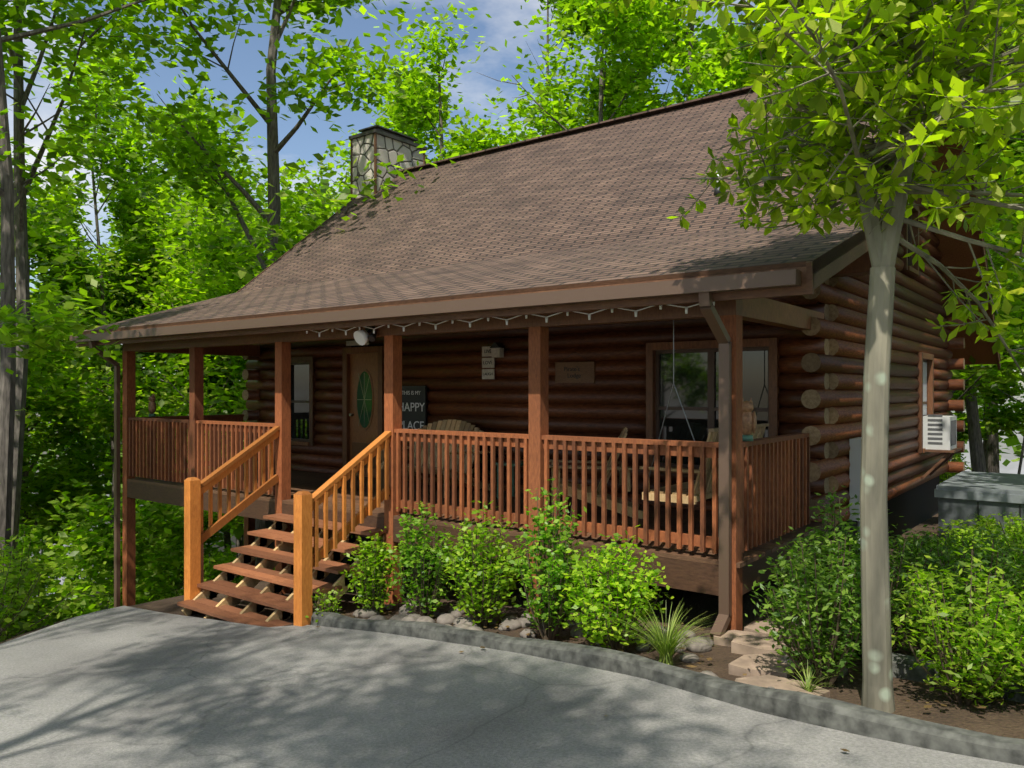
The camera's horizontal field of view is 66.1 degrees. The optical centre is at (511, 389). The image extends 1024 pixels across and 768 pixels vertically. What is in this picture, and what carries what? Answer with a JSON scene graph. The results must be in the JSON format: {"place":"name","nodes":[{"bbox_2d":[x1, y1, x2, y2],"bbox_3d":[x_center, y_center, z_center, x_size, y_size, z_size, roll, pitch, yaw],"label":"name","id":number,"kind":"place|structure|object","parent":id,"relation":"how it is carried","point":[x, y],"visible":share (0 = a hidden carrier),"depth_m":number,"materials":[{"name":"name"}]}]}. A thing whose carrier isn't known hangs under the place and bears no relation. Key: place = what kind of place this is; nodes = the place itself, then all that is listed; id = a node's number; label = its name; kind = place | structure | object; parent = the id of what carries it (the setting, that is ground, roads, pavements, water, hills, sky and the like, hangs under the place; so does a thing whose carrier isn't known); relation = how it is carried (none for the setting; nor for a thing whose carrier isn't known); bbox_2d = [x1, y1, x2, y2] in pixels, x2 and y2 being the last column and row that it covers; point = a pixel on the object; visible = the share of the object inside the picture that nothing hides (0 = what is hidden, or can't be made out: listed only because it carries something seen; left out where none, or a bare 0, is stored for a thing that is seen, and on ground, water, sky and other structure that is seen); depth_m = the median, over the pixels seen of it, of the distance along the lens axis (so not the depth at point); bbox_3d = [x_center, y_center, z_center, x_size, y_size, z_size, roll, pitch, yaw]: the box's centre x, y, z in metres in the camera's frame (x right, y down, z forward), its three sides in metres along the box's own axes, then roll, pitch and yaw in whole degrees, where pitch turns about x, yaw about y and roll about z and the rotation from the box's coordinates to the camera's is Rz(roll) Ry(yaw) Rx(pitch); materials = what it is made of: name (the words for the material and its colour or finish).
{"place":"outdoors","nodes":[
{"label":"outdoors","id":0,"kind":"place"},
{"bbox_2d":[0,605,1023,767],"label":"driveway","id":1,"kind":"structure","parent":0,"point":[125,686],"depth_m":5.07,"materials":[{"name":"concrete"}]},
{"bbox_2d":[0,514,1023,738],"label":"ground","id":2,"kind":"structure","parent":0,"point":[997,718],"depth_m":6.74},
{"bbox_2d":[0,519,58,641],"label":"forest edge shrub","id":3,"kind":"object","parent":2,"relation":"on","point":[12,585],"visible":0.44,"depth_m":10.56,"materials":[{"name":"green plant"}]},
{"bbox_2d":[15,374,44,433],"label":"foliage","id":4,"kind":"object","parent":2,"relation":"on","point":[27,420],"visible":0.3,"depth_m":17.02,"materials":[{"name":"green plant"}]},
{"bbox_2d":[15,596,44,631],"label":"bush","id":5,"kind":"object","parent":2,"relation":"on","point":[30,614],"depth_m":22.55,"materials":[{"name":"green plant"}]},
{"bbox_2d":[0,137,77,419],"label":"tree canopy","id":6,"kind":"object","parent":2,"relation":"on","point":[30,394],"visible":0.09,"depth_m":29.44,"materials":[{"name":"green plant"}]},
{"bbox_2d":[0,544,81,639],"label":"forest edge shrub","id":7,"kind":"object","parent":2,"relation":"on","point":[25,580],"visible":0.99,"depth_m":9.47,"materials":[{"name":"green plant"}]},
{"bbox_2d":[17,516,81,631],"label":"bush","id":8,"kind":"object","parent":2,"relation":"on","point":[34,544],"visible":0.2,"depth_m":22.50,"materials":[{"name":"green plant"}]},
{"bbox_2d":[0,5,128,399],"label":"tree canopy","id":9,"kind":"object","parent":2,"relation":"on","point":[62,206],"visible":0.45,"depth_m":22.49,"materials":[{"name":"green plant"}]},
{"bbox_2d":[0,0,136,374],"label":"understory tree","id":10,"kind":"object","parent":2,"relation":"on","point":[25,329],"visible":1,"depth_m":9.82,"materials":[{"name":"green plant"}]},
{"bbox_2d":[15,266,121,554],"bbox_3d":[-23.694,4.810,37.816,8.237,21.846,9.526,0,0,37],"label":"tree canopy","id":11,"kind":"object","parent":2,"relation":"on","point":[94,440],"visible":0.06,"depth_m":38.64,"materials":[{"name":"green plant"}]},
{"bbox_2d":[15,189,123,552],"bbox_3d":[-19.443,3.577,33.155,6.041,24.295,9.580,0,0,-21],"label":"tree canopy","id":12,"kind":"object","parent":2,"relation":"on","point":[43,491],"visible":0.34,"depth_m":31.41,"materials":[{"name":"green plant"}]},
{"bbox_2d":[0,0,141,52],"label":"tree canopy","id":13,"kind":"object","parent":2,"relation":"on","point":[12,15],"visible":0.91,"depth_m":13.46,"materials":[{"name":"green plant"}]},
{"bbox_2d":[10,31,185,608],"bbox_3d":[-16.831,0.512,31.927,8.194,30.458,6.744,0,0,-6],"label":"tree canopy","id":14,"kind":"object","parent":2,"relation":"on","point":[130,156],"visible":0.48,"depth_m":31.06,"materials":[{"name":"green plant"}]},
{"bbox_2d":[0,0,209,602],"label":"tree canopy","id":15,"kind":"object","parent":2,"relation":"on","point":[22,185],"visible":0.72,"depth_m":16.36,"materials":[{"name":"green plant"}]},
{"bbox_2d":[27,479,183,619],"bbox_3d":[-8.379,4.902,16.287,3.602,6.146,3.912,0,0,-7],"label":"bush","id":16,"kind":"object","parent":2,"relation":"on","point":[92,555],"visible":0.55,"depth_m":15.89,"materials":[{"name":"green plant"}]},
{"bbox_2d":[0,0,280,636],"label":"tree canopy","id":17,"kind":"object","parent":2,"relation":"on","point":[7,379],"visible":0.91,"depth_m":12.73,"materials":[{"name":"green plant"}]},
{"bbox_2d":[101,533,183,599],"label":"bush","id":18,"kind":"object","parent":2,"relation":"on","point":[168,595],"visible":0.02,"depth_m":21.72,"materials":[{"name":"green plant"}]},
{"bbox_2d":[26,150,267,457],"bbox_3d":[-11.986,2.975,31.373,10.285,25.512,10.092,0,0,5],"label":"tree canopy","id":19,"kind":"object","parent":2,"relation":"on","point":[100,403],"visible":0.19,"depth_m":29.97,"materials":[{"name":"green plant"}]},
{"bbox_2d":[56,71,238,537],"bbox_3d":[-17.734,0.553,37.415,9.531,30.347,10.614,0,0,-38],"label":"tree canopy","id":20,"kind":"object","parent":2,"relation":"on","point":[104,109],"visible":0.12,"depth_m":35.79,"materials":[{"name":"green plant"}]},
{"bbox_2d":[136,554,182,596],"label":"bush","id":21,"kind":"object","parent":2,"relation":"on","point":[171,581],"visible":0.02,"depth_m":23.94,"materials":[{"name":"green plant"}]},
{"bbox_2d":[75,170,245,538],"bbox_3d":[-15.373,3.026,34.964,7.140,25.413,8.170,0,0,37],"label":"tree canopy","id":22,"kind":"object","parent":2,"relation":"on","point":[118,214],"visible":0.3,"depth_m":33.47,"materials":[{"name":"green plant"}]},
{"bbox_2d":[59,98,266,556],"bbox_3d":[-14.752,1.180,36.165,9.600,29.100,9.160,0,0,16],"label":"tree canopy","id":23,"kind":"object","parent":2,"relation":"on","point":[240,542],"visible":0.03,"depth_m":35.85,"materials":[{"name":"green plant"}]},
{"bbox_2d":[92,503,243,610],"bbox_3d":[-8.226,5.899,19.991,4.716,7.031,4.593,0,0,37],"label":"bush","id":24,"kind":"object","parent":2,"relation":"on","point":[151,572],"visible":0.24,"depth_m":19.28,"materials":[{"name":"green plant"}]},
{"bbox_2d":[156,505,242,596],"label":"bush","id":25,"kind":"object","parent":2,"relation":"on","point":[213,554],"visible":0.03,"depth_m":33.34,"materials":[{"name":"green plant"}]},
{"bbox_2d":[162,469,243,594],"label":"bush","id":26,"kind":"object","parent":2,"relation":"on","point":[240,518],"visible":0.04,"depth_m":23.16,"materials":[{"name":"green plant"}]},
{"bbox_2d":[145,164,265,555],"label":"tree canopy","id":27,"kind":"object","parent":2,"relation":"on","point":[227,538],"visible":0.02,"depth_m":42.65,"materials":[{"name":"green plant"}]},
{"bbox_2d":[81,158,350,473],"bbox_3d":[-7.441,3.523,26.022,11.746,22.095,9.450,0,0,37],"label":"tree canopy","id":28,"kind":"object","parent":2,"relation":"on","point":[215,244],"visible":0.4,"depth_m":24.90,"materials":[{"name":"green plant"}]},
{"bbox_2d":[204,547,241,578],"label":"bush","id":29,"kind":"object","parent":2,"relation":"on","point":[231,555],"depth_m":28.91,"materials":[{"name":"green plant"}]},
{"bbox_2d":[219,263,261,528],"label":"tree canopy","id":30,"kind":"object","parent":2,"relation":"on","point":[240,523],"visible":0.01,"depth_m":34.92,"materials":[{"name":"green plant"}]},
{"bbox_2d":[91,0,458,565],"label":"tree canopy","id":31,"kind":"object","parent":2,"relation":"on","point":[275,242],"visible":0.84,"depth_m":18.30,"materials":[{"name":"green plant"}]},
{"bbox_2d":[177,426,391,626],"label":"porch stairs","id":32,"kind":"structure","parent":2,"relation":"on","point":[300,576],"depth_m":8.78,"materials":[{"name":"wood"}]},
{"bbox_2d":[261,185,333,251],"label":"tree canopy","id":33,"kind":"object","parent":2,"relation":"on","point":[295,234],"visible":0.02,"depth_m":44.59,"materials":[{"name":"green plant"}]},
{"bbox_2d":[291,151,350,223],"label":"tree canopy","id":34,"kind":"object","parent":2,"relation":"on","point":[345,176],"visible":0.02,"depth_m":40.50,"materials":[{"name":"green plant"}]},
{"bbox_2d":[305,581,346,621],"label":"bush","id":35,"kind":"object","parent":2,"relation":"on","point":[327,606],"visible":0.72,"depth_m":8.01,"materials":[{"name":"green plant"}]},
{"bbox_2d":[340,526,403,612],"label":"shrub","id":36,"kind":"object","parent":2,"relation":"on","point":[372,599],"visible":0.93,"depth_m":8.20,"materials":[{"name":"green plant"}]},
{"bbox_2d":[320,54,469,181],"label":"tree canopy","id":37,"kind":"object","parent":2,"relation":"on","point":[418,133],"visible":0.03,"depth_m":32.39,"materials":[{"name":"green plant"}]},
{"bbox_2d":[384,501,461,616],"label":"shrub","id":38,"kind":"object","parent":2,"relation":"on","point":[429,594],"visible":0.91,"depth_m":7.85,"materials":[{"name":"green plant"}]},
{"bbox_2d":[362,0,532,160],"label":"tree canopy","id":39,"kind":"object","parent":2,"relation":"on","point":[413,99],"visible":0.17,"depth_m":27.96,"materials":[{"name":"green plant"}]},
{"bbox_2d":[122,315,816,630],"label":"porch posts","id":40,"kind":"object","parent":2,"relation":"on","point":[538,381],"visible":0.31,"depth_m":8.87,"materials":[{"name":"wood"}]},
{"bbox_2d":[128,414,809,553],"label":"porch railings","id":41,"kind":"object","parent":40,"relation":"attached to","point":[775,488],"visible":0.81,"depth_m":7.66,"materials":[{"name":"wood"}]},
{"bbox_2d":[148,394,155,416],"bbox_3d":[-5.873,0.255,12.849,0.117,0.370,0.162,0,0,-19],"label":"owl statue","id":42,"kind":"object","parent":41,"relation":"on","point":[152,405],"visible":1,"depth_m":12.80,"materials":[{"name":"ceramic"}]},
{"bbox_2d":[439,500,523,627],"bbox_3d":[-0.282,1.644,7.320,0.772,1.217,0.938,0,0,16],"label":"shrub","id":43,"kind":"object","parent":2,"relation":"on","point":[489,604],"visible":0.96,"depth_m":7.25,"materials":[{"name":"green plant"}]},
{"bbox_2d":[429,0,605,162],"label":"tree canopy","id":44,"kind":"object","parent":2,"relation":"on","point":[561,20],"visible":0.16,"depth_m":29.08,"materials":[{"name":"green plant"}]},
{"bbox_2d":[27,1,1023,624],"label":"forest canopy","id":45,"kind":"object","parent":2,"relation":"on","point":[239,531],"visible":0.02,"depth_m":37.53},
{"bbox_2d":[506,478,597,640],"bbox_3d":[0.310,1.449,6.630,0.806,1.414,0.718,0,0,26],"label":"shrub","id":46,"kind":"object","parent":2,"relation":"on","point":[549,605],"visible":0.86,"depth_m":6.59,"materials":[{"name":"green plant"}]},
{"bbox_2d":[436,0,744,135],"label":"tree canopy","id":47,"kind":"object","parent":2,"relation":"on","point":[620,30],"visible":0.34,"depth_m":25.03,"materials":[{"name":"green plant"}]},
{"bbox_2d":[353,603,847,687],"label":"bed rocks","id":48,"kind":"object","parent":2,"relation":"on","point":[457,619],"visible":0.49,"depth_m":7.19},
{"bbox_2d":[265,344,939,578],"bbox_3d":[1.575,0.685,14.392,9.980,4.650,7.180,0,0,37],"label":"cabin interior","id":49,"kind":"object","parent":2,"relation":"on","point":[915,506],"depth_m":12.36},
{"bbox_2d":[554,525,673,651],"bbox_3d":[0.788,1.569,6.185,0.881,1.034,0.949,0,0,37],"label":"shrub","id":50,"kind":"object","parent":2,"relation":"on","point":[619,581],"visible":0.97,"depth_m":6.04,"materials":[{"name":"green plant"}]},
{"bbox_2d":[570,40,697,121],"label":"tree canopy","id":51,"kind":"object","parent":2,"relation":"on","point":[607,107],"visible":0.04,"depth_m":33.30,"materials":[{"name":"green plant"}]},
{"bbox_2d":[316,601,1003,751],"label":"fallen leaves","id":52,"kind":"object","parent":2,"relation":"on","point":[923,683],"visible":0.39,"depth_m":5.60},
{"bbox_2d":[310,611,1023,765],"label":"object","id":53,"kind":"structure","parent":2,"relation":"on","point":[830,713],"depth_m":4.79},
{"bbox_2d":[603,601,736,665],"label":"grass clump","id":54,"kind":"object","parent":2,"relation":"on","point":[667,643],"visible":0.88,"depth_m":5.65,"materials":[{"name":"green plant"}]},
{"bbox_2d":[588,0,788,120],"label":"tree canopy","id":55,"kind":"object","parent":2,"relation":"on","point":[732,66],"visible":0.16,"depth_m":30.72,"materials":[{"name":"green plant"}]},
{"bbox_2d":[670,6,786,98],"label":"tree canopy","id":56,"kind":"object","parent":2,"relation":"on","point":[719,30],"visible":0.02,"depth_m":36.92,"materials":[{"name":"green plant"}]},
{"bbox_2d":[697,8,828,97],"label":"tree canopy","id":57,"kind":"object","parent":2,"relation":"on","point":[742,43],"visible":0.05,"depth_m":28.09,"materials":[{"name":"green plant"}]},
{"bbox_2d":[745,522,861,686],"bbox_3d":[1.983,1.396,5.090,0.887,1.051,0.883,0,0,37],"label":"shrub","id":58,"kind":"object","parent":2,"relation":"on","point":[833,653],"visible":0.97,"depth_m":5.00,"materials":[{"name":"green"}]},
{"bbox_2d":[595,0,1023,712],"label":"tree","id":59,"kind":"object","parent":2,"relation":"on","point":[831,92],"visible":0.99,"depth_m":4.50,"materials":[{"name":"green plant"}]},
{"bbox_2d":[713,585,908,697],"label":"flagstone path","id":60,"kind":"structure","parent":2,"relation":"on","point":[754,648],"depth_m":5.48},
{"bbox_2d":[788,659,832,691],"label":"grass clump","id":61,"kind":"object","parent":60,"relation":"on","point":[808,687],"visible":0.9,"depth_m":4.84,"materials":[{"name":"green plant"}]},
{"bbox_2d":[769,485,894,660],"bbox_3d":[2.240,1.313,5.576,0.915,1.260,0.783,0,0,37],"label":"shrub","id":62,"kind":"object","parent":2,"relation":"on","point":[825,532],"visible":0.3,"depth_m":5.59,"materials":[{"name":"green"}]},
{"bbox_2d":[780,494,975,655],"bbox_3d":[2.516,1.344,5.588,1.205,1.168,1.065,0,0,-6],"label":"shrub","id":63,"kind":"object","parent":2,"relation":"on","point":[897,611],"visible":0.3,"depth_m":5.49,"materials":[{"name":"green plant"}]},
{"bbox_2d":[786,0,1023,480],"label":"tree canopy","id":64,"kind":"object","parent":2,"relation":"on","point":[1004,24],"visible":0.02,"depth_m":20.94,"materials":[{"name":"green plant"}]},
{"bbox_2d":[889,530,1007,600],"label":"shrub","id":65,"kind":"object","parent":2,"relation":"on","point":[939,541],"visible":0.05,"depth_m":7.21,"materials":[{"name":"green plant"}]},
{"bbox_2d":[898,527,1010,568],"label":"shrub","id":66,"kind":"object","parent":2,"relation":"on","point":[960,532],"visible":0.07,"depth_m":8.19,"materials":[{"name":"green plant"}]},
{"bbox_2d":[940,453,971,482],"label":"forest edge shrub","id":67,"kind":"object","parent":2,"relation":"on","point":[944,476],"visible":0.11,"depth_m":16.30,"materials":[{"name":"green plant"}]},
{"bbox_2d":[889,526,1023,650],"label":"shrub","id":68,"kind":"object","parent":2,"relation":"on","point":[1006,560],"visible":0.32,"depth_m":5.43,"materials":[{"name":"green plant"}]},
{"bbox_2d":[889,521,1023,628],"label":"shrub","id":69,"kind":"object","parent":2,"relation":"on","point":[948,541],"visible":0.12,"depth_m":6.28,"materials":[{"name":"green plant"}]},
{"bbox_2d":[890,541,1023,705],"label":"shrub","id":70,"kind":"object","parent":2,"relation":"on","point":[978,672],"visible":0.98,"depth_m":4.50,"materials":[{"name":"green"}]},
{"bbox_2d":[934,471,1023,541],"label":"hot tub","id":71,"kind":"object","parent":2,"relation":"on","point":[965,495],"visible":0.56,"depth_m":9.89,"materials":[{"name":"grey"}]},
{"bbox_2d":[936,512,1023,557],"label":"shrub","id":72,"kind":"object","parent":2,"relation":"on","point":[992,530],"visible":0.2,"depth_m":9.22,"materials":[{"name":"green plant"}]},
{"bbox_2d":[950,199,1023,399],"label":"understory tree","id":73,"kind":"object","parent":2,"relation":"on","point":[1007,361],"visible":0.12,"depth_m":15.93,"materials":[{"name":"green plant"}]},
{"bbox_2d":[950,365,1023,448],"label":"understory tree","id":74,"kind":"object","parent":2,"relation":"on","point":[997,421],"visible":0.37,"depth_m":31.13,"materials":[{"name":"green plant"}]},
{"bbox_2d":[951,178,1023,473],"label":"understory tree","id":75,"kind":"object","parent":2,"relation":"on","point":[982,389],"visible":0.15,"depth_m":22.44,"materials":[{"name":"green plant"}]},
{"bbox_2d":[959,538,1023,616],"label":"shrub","id":76,"kind":"object","parent":2,"relation":"on","point":[1021,570],"visible":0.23,"depth_m":5.75,"materials":[{"name":"green plant"}]},
{"bbox_2d":[965,12,1019,471],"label":"tree canopy","id":77,"kind":"object","parent":2,"relation":"on","point":[977,460],"depth_m":24.17,"materials":[{"name":"plant"}]},
{"bbox_2d":[967,26,1021,462],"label":"tree canopy","id":78,"kind":"object","parent":2,"relation":"on","point":[985,441],"depth_m":38.15,"materials":[{"name":"green plant"}]},
{"bbox_2d":[968,564,1023,688],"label":"shrub","id":79,"kind":"object","parent":2,"relation":"on","point":[1017,652],"visible":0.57,"depth_m":4.36,"materials":[{"name":"green"}]},
{"bbox_2d":[973,16,1022,472],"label":"tree canopy","id":80,"kind":"object","parent":2,"relation":"on","point":[992,464],"depth_m":35.79,"materials":[{"name":"green plant"}]},
{"bbox_2d":[974,134,1023,241],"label":"tree canopy","id":81,"kind":"object","parent":2,"relation":"on","point":[976,145],"visible":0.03,"depth_m":37.44,"materials":[{"name":"green plant"}]},
{"bbox_2d":[975,516,1023,589],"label":"shrub","id":82,"kind":"object","parent":2,"relation":"on","point":[1019,535],"visible":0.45,"depth_m":6.98,"materials":[{"name":"green plant"}]},
{"bbox_2d":[988,107,1023,314],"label":"understory tree","id":83,"kind":"object","parent":2,"relation":"on","point":[1020,147],"visible":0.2,"depth_m":18.74,"materials":[{"name":"green plant"}]},
{"bbox_2d":[992,186,1023,360],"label":"understory tree","id":84,"kind":"object","parent":2,"relation":"on","point":[1018,303],"visible":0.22,"depth_m":15.96,"materials":[{"name":"green plant"}]},
{"bbox_2d":[998,157,1023,201],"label":"understory tree","id":85,"kind":"object","parent":2,"relation":"on","point":[1007,160],"visible":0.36,"depth_m":8.78,"materials":[{"name":"green plant"}]},
{"bbox_2d":[1016,192,1023,218],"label":"understory tree","id":86,"kind":"object","parent":2,"relation":"on","point":[1020,215],"visible":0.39,"depth_m":13.76,"materials":[{"name":"green plant"}]},
{"bbox_2d":[3,0,1023,593],"label":"sky","id":87,"kind":"structure","parent":0,"point":[246,60],"materials":[{"name":"blue"}]},
{"bbox_2d":[242,176,964,526],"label":"cabin log walls","id":88,"kind":"structure","parent":0,"point":[820,382],"depth_m":10.59,"materials":[{"name":"wood"}]},
{"bbox_2d":[342,346,383,477],"bbox_3d":[-2.381,0.360,12.741,0.940,2.100,0.130,0,0,37],"label":"front door","id":89,"kind":"structure","parent":88,"relation":"in","point":[362,398],"depth_m":12.78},
{"bbox_2d":[346,330,594,428],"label":"wall signs","id":90,"kind":"object","parent":88,"relation":"attached to","point":[586,372],"depth_m":11.09,"materials":[{"name":"black paint"}]},
{"bbox_2d":[402,421,423,428],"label":"sign lettering","id":91,"kind":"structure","parent":90,"relation":"attached to","point":[413,425],"depth_m":11.97,"materials":[{"name":"white paint"}]},
{"bbox_2d":[402,403,424,410],"bbox_3d":[-1.532,0.262,11.988,0.560,0.130,0.004,0,0,37],"label":"sign lettering","id":92,"kind":"object","parent":90,"relation":"attached to","point":[413,406],"visible":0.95,"depth_m":11.96,"materials":[{"name":"white paint"}]},
{"bbox_2d":[564,366,580,378],"bbox_3d":[0.784,-0.220,10.230,0.256,0.166,0.004,0,0,37],"label":"sign lettering","id":93,"kind":"object","parent":90,"relation":"attached to","point":[576,376],"visible":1,"depth_m":10.21,"materials":[{"name":"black paint"}]},
{"bbox_2d":[127,467,829,595],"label":"porch deck","id":94,"kind":"structure","parent":88,"relation":"attached to","point":[695,570],"depth_m":8.36,"materials":[{"name":"brown wood"}]},
{"bbox_2d":[381,320,768,518],"bbox_3d":[0.259,-0.001,9.526,5.543,2.877,1.575,0,0,43],"label":"porch furniture","id":95,"kind":"object","parent":94,"relation":"on","point":[461,425],"visible":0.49,"depth_m":8.74,"materials":[{"name":"brown wood"}]},
{"bbox_2d":[83,50,1000,364],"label":"cabin roof","id":96,"kind":"structure","parent":88,"relation":"on","point":[593,204],"depth_m":11.90,"materials":[{"name":"brown"}]},
{"bbox_2d":[349,125,426,199],"bbox_3d":[-2.774,-0.915,17.717,0.850,9.650,1.600,0,0,37],"label":"stone chimney","id":97,"kind":"object","parent":96,"relation":"on","point":[386,144],"visible":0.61,"depth_m":17.20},
{"bbox_2d":[76,57,1000,369],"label":"roof fascia","id":98,"kind":"structure","parent":96,"relation":"attached to","point":[760,305],"depth_m":7.67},
{"bbox_2d":[70,269,800,638],"bbox_3d":[-2.365,1.491,9.263,11.410,4.702,0.485,0,0,37],"label":"gutter and downspouts","id":99,"kind":"object","parent":98,"relation":"attached to","point":[704,287],"visible":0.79,"depth_m":6.54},
{"bbox_2d":[306,301,714,345],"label":"string lights","id":100,"kind":"object","parent":98,"relation":"attached to","point":[362,337],"visible":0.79,"depth_m":8.31,"materials":[{"name":"white"}]},
{"bbox_2d":[291,202,933,474],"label":"cabin windows","id":101,"kind":"structure","parent":88,"relation":"in","point":[696,373],"depth_m":9.43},
{"bbox_2d":[849,437,861,540],"bbox_3d":[3.987,1.430,8.911,0.210,1.760,0.420,0,0,37],"label":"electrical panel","id":102,"kind":"object","parent":88,"relation":"attached to","point":[855,462],"visible":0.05,"depth_m":8.78,"materials":[{"name":"grey"}]},
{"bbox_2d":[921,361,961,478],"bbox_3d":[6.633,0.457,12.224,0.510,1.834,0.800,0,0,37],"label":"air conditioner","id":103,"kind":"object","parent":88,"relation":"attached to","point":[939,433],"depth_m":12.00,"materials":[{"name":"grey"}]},
{"bbox_2d":[742,398,756,440],"bbox_3d":[2.021,0.255,6.776,0.162,0.370,0.117,0,0,4],"label":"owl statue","id":104,"kind":"object","parent":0,"point":[749,422],"visible":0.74,"depth_m":6.73,"materials":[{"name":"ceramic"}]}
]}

